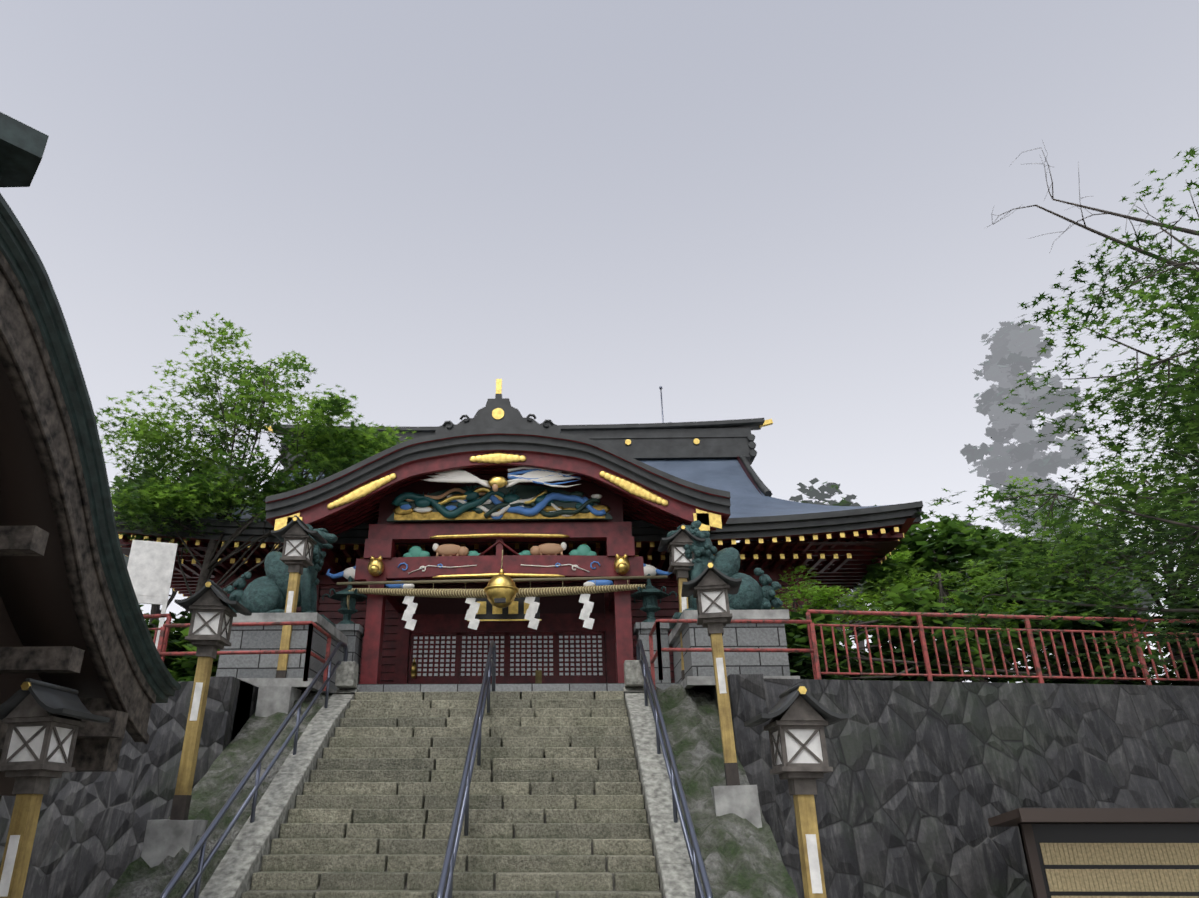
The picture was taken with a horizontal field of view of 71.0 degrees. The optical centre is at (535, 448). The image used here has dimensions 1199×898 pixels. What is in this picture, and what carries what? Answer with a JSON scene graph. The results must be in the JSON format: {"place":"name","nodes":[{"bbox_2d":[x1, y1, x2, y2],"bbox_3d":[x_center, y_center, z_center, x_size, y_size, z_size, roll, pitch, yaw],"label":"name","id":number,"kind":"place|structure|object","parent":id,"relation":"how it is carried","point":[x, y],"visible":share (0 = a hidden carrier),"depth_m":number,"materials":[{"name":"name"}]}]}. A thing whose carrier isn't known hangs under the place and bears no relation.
{"place":"outdoors","nodes":[
{"label":"outdoors","id":0,"kind":"place"},
{"bbox_2d":[0,112,180,801],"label":"roof","id":1,"kind":"structure","parent":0,"point":[71,616],"depth_m":8.45,"materials":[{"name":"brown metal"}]},
{"bbox_2d":[106,684,798,897],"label":"embankment","id":2,"kind":"structure","parent":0,"point":[741,857],"depth_m":10.85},
{"bbox_2d":[141,579,251,866],"bbox_3d":[-4.317,3.444,10.667,0.800,3.460,0.736,1,-24,-2],"label":"lamp post","id":3,"kind":"object","parent":2,"relation":"on","point":[208,604],"visible":1,"depth_m":10.65,"materials":[{"name":"wood"}]},
{"bbox_2d":[255,515,327,716],"bbox_3d":[-4.212,2.889,14.384,0.817,3.474,0.751,-1,-24,2],"label":"lamp post","id":4,"kind":"object","parent":2,"relation":"on","point":[296,539],"visible":0.92,"depth_m":14.54,"materials":[{"name":"wood"}]},
{"bbox_2d":[199,660,694,897],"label":"stair curbs","id":5,"kind":"structure","parent":2,"relation":"on","point":[240,864],"depth_m":10.91,"materials":[{"name":"stone"}]},
{"bbox_2d":[681,561,761,827],"bbox_3d":[2.482,3.280,11.274,0.801,3.465,0.736,-3,-24,7],"label":"lamp post","id":6,"kind":"object","parent":2,"relation":"on","point":[710,587],"visible":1,"depth_m":11.28,"materials":[{"name":"wood"}]},
{"bbox_2d":[214,550,810,691],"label":"shrine building","id":7,"kind":"structure","parent":0,"point":[441,647],"depth_m":19.61,"materials":[{"name":"red wood"}]},
{"bbox_2d":[287,467,709,683],"bbox_3d":[-0.714,3.157,18.057,8.400,4.800,4.015,-1,-24,2],"label":"red wooden frame","id":8,"kind":"object","parent":7,"relation":"attached to","point":[530,505],"visible":0.98,"depth_m":17.32,"materials":[{"name":"red paint"}]},
{"bbox_2d":[337,550,667,629],"bbox_3d":[-0.687,2.706,16.449,6.651,1.569,0.870,-1,-24,2],"label":"shimenawa rope","id":9,"kind":"object","parent":8,"relation":"attached to","point":[501,590],"visible":1,"depth_m":16.66,"materials":[{"name":"fabric"}]},
{"bbox_2d":[114,386,922,609],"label":"hall roof","id":10,"kind":"structure","parent":7,"relation":"on","point":[842,546],"depth_m":19.54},
{"bbox_2d":[265,428,730,562],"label":"curved gable roof","id":11,"kind":"structure","parent":10,"relation":"on","point":[411,461],"depth_m":17.11,"materials":[{"name":"black metal"}]},
{"bbox_2d":[435,379,560,433],"bbox_3d":[-0.774,-0.857,17.538,2.600,1.360,0.180,-1,-24,2],"label":"roof ridge ornament","id":12,"kind":"object","parent":11,"relation":"on","point":[498,411],"visible":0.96,"depth_m":17.36,"materials":[{"name":"black metal"}]},
{"bbox_2d":[274,452,721,530],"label":"gold ornaments","id":13,"kind":"object","parent":11,"relation":"attached to","point":[629,486],"visible":0.96,"depth_m":16.89},
{"bbox_2d":[321,691,709,703],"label":"terrace","id":14,"kind":"structure","parent":0,"point":[521,693],"depth_m":14.40,"materials":[{"name":"grey stone"}]},
{"bbox_2d":[127,540,177,647],"bbox_3d":[-7.663,3.298,16.257,0.840,3.100,0.080,8,-25,-17],"label":"white sign board","id":15,"kind":"object","parent":14,"relation":"on","point":[150,566],"visible":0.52,"depth_m":16.61,"materials":[{"name":"paper"}]},
{"bbox_2d":[139,603,219,681],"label":"shrubs","id":16,"kind":"object","parent":14,"relation":"on","point":[181,667],"visible":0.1,"depth_m":16.83,"materials":[{"name":"green plant"}]},
{"bbox_2d":[110,461,257,627],"bbox_3d":[-11.885,4.346,25.335,6.025,8.468,5.041,-18,-30,36],"label":"tree","id":17,"kind":"object","parent":14,"relation":"on","point":[155,609],"depth_m":25.51,"materials":[{"name":"green plant"}]},
{"bbox_2d":[95,311,415,643],"bbox_3d":[-6.483,1.417,18.969,8.089,8.687,4.838,-1,-24,2],"label":"tree","id":18,"kind":"object","parent":14,"relation":"on","point":[180,497],"visible":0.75,"depth_m":18.78,"materials":[{"name":"green plant"}]},
{"bbox_2d":[322,576,366,683],"bbox_3d":[-3.794,3.767,16.694,1.104,2.590,0.959,-1,-24,2],"label":"bronze lantern","id":19,"kind":"object","parent":14,"relation":"on","point":[353,632],"visible":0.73,"depth_m":16.70,"materials":[{"name":"metal"}]},
{"bbox_2d":[216,609,799,692],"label":"komainu plinths","id":20,"kind":"object","parent":14,"relation":"on","point":[257,670],"visible":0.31,"depth_m":14.12,"materials":[{"name":"stone"}]},
{"bbox_2d":[224,524,337,626],"bbox_3d":[-4.812,2.392,15.798,2.036,1.913,0.896,-1,-24,2],"label":"guardian lion statue","id":21,"kind":"object","parent":20,"relation":"on","point":[267,593],"visible":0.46,"depth_m":15.52,"materials":[{"name":"teal metal"}]},
{"bbox_2d":[667,520,782,628],"bbox_3d":[3.510,2.296,15.579,2.036,1.913,0.896,-1,-24,2],"label":"guardian lion statue","id":22,"kind":"object","parent":20,"relation":"on","point":[751,594],"visible":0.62,"depth_m":15.37,"materials":[{"name":"teal metal"}]},
{"bbox_2d":[631,574,676,682],"bbox_3d":[2.303,3.697,16.533,1.104,2.590,0.959,-1,-24,2],"label":"bronze lantern","id":23,"kind":"object","parent":14,"relation":"on","point":[650,595],"visible":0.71,"depth_m":16.29,"materials":[{"name":"metal"}]},
{"bbox_2d":[658,524,704,684],"bbox_3d":[2.750,3.126,15.222,0.802,3.469,0.736,-1,-24,2],"label":"lamp post","id":24,"kind":"object","parent":14,"relation":"on","point":[680,563],"visible":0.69,"depth_m":15.51,"materials":[{"name":"wood"}]},
{"bbox_2d":[771,565,918,638],"bbox_3d":[6.432,3.973,17.850,3.671,3.148,2.332,8,-25,-17],"label":"bush","id":25,"kind":"object","parent":14,"relation":"on","point":[821,596],"visible":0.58,"depth_m":17.94,"materials":[{"name":"green plant"}]},
{"bbox_2d":[789,478,957,652],"bbox_3d":[14.040,6.505,31.781,10.365,9.684,6.869,-1,-24,2],"label":"tree","id":26,"kind":"object","parent":14,"relation":"on","point":[830,488],"depth_m":31.05,"materials":[{"name":"green plant"}]},
{"bbox_2d":[857,550,1022,681],"bbox_3d":[8.812,3.856,17.605,3.517,3.165,2.463,-1,-24,2],"label":"bush","id":27,"kind":"object","parent":14,"relation":"on","point":[941,591],"visible":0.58,"depth_m":17.68,"materials":[{"name":"green plant"}]},
{"bbox_2d":[772,581,1198,685],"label":"shrubs","id":28,"kind":"object","parent":14,"relation":"on","point":[800,663],"visible":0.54,"depth_m":16.67,"materials":[{"name":"green plant"}]},
{"bbox_2d":[832,514,1143,671],"bbox_3d":[10.840,4.124,20.460,6.226,4.971,5.046,-1,-24,2],"label":"bush","id":29,"kind":"object","parent":14,"relation":"on","point":[937,556],"visible":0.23,"depth_m":19.98,"materials":[{"name":"green plant"}]},
{"bbox_2d":[831,520,1156,681],"bbox_3d":[12.688,4.448,23.264,8.756,6.628,5.220,-1,-24,2],"label":"bush","id":30,"kind":"object","parent":14,"relation":"on","point":[1146,605],"depth_m":22.28,"materials":[{"name":"green plant"}]},
{"bbox_2d":[960,318,1121,667],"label":"tree","id":31,"kind":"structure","parent":14,"relation":"on","point":[1014,350],"depth_m":71.44,"materials":[{"name":"grey plant"}]},
{"bbox_2d":[996,431,1198,685],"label":"dense tree","id":32,"kind":"object","parent":14,"relation":"on","point":[1086,571],"visible":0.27,"depth_m":18.10,"materials":[{"name":"green plant"}]},
{"bbox_2d":[1083,365,1198,604],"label":"tree","id":33,"kind":"object","parent":14,"relation":"on","point":[1188,528],"visible":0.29,"depth_m":14.48,"materials":[{"name":"green plant"}]},
{"bbox_2d":[0,0,1198,684],"label":"sky","id":34,"kind":"structure","parent":0,"point":[779,211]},
{"bbox_3d":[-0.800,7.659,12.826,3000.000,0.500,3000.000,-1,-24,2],"label":"ground","id":35,"kind":"structure","parent":0,"visible":0},
{"bbox_2d":[0,678,109,897],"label":"lamp post","id":36,"kind":"object","parent":35,"relation":"on","point":[43,720],"visible":1,"depth_m":7.46,"materials":[{"name":"wood"}]},
{"bbox_2d":[241,691,661,897],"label":"stone stairs","id":37,"kind":"structure","parent":35,"relation":"on","point":[556,804],"depth_m":11.04,"materials":[{"name":"grey stone"}]},
{"bbox_2d":[160,639,712,897],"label":"steel handrails","id":38,"kind":"object","parent":37,"relation":"on","point":[445,888],"visible":0.92,"depth_m":10.34,"materials":[{"name":"grey metal"}]},
{"bbox_2d":[0,674,1198,897],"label":"retaining walls","id":39,"kind":"structure","parent":35,"relation":"on","point":[920,784],"depth_m":12.62,"materials":[{"name":"grey stone"}]},
{"bbox_2d":[143,609,1198,690],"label":"red railings","id":40,"kind":"object","parent":39,"relation":"on","point":[165,630],"visible":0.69,"depth_m":13.76,"materials":[{"name":"red metal"}]},
{"bbox_2d":[744,683,848,897],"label":"lamp post","id":41,"kind":"object","parent":35,"relation":"on","point":[799,715],"visible":1,"depth_m":7.70,"materials":[{"name":"wood"}]},
{"bbox_2d":[916,143,1198,678],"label":"maple","id":42,"kind":"object","parent":35,"relation":"on","point":[1188,391],"visible":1,"depth_m":8.63,"materials":[{"name":"green plant"}]},
{"bbox_2d":[988,808,1198,897],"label":"notice board","id":43,"kind":"object","parent":35,"relation":"on","point":[1111,852],"visible":1,"depth_m":10.95,"materials":[{"name":"brown wood"}]}
]}

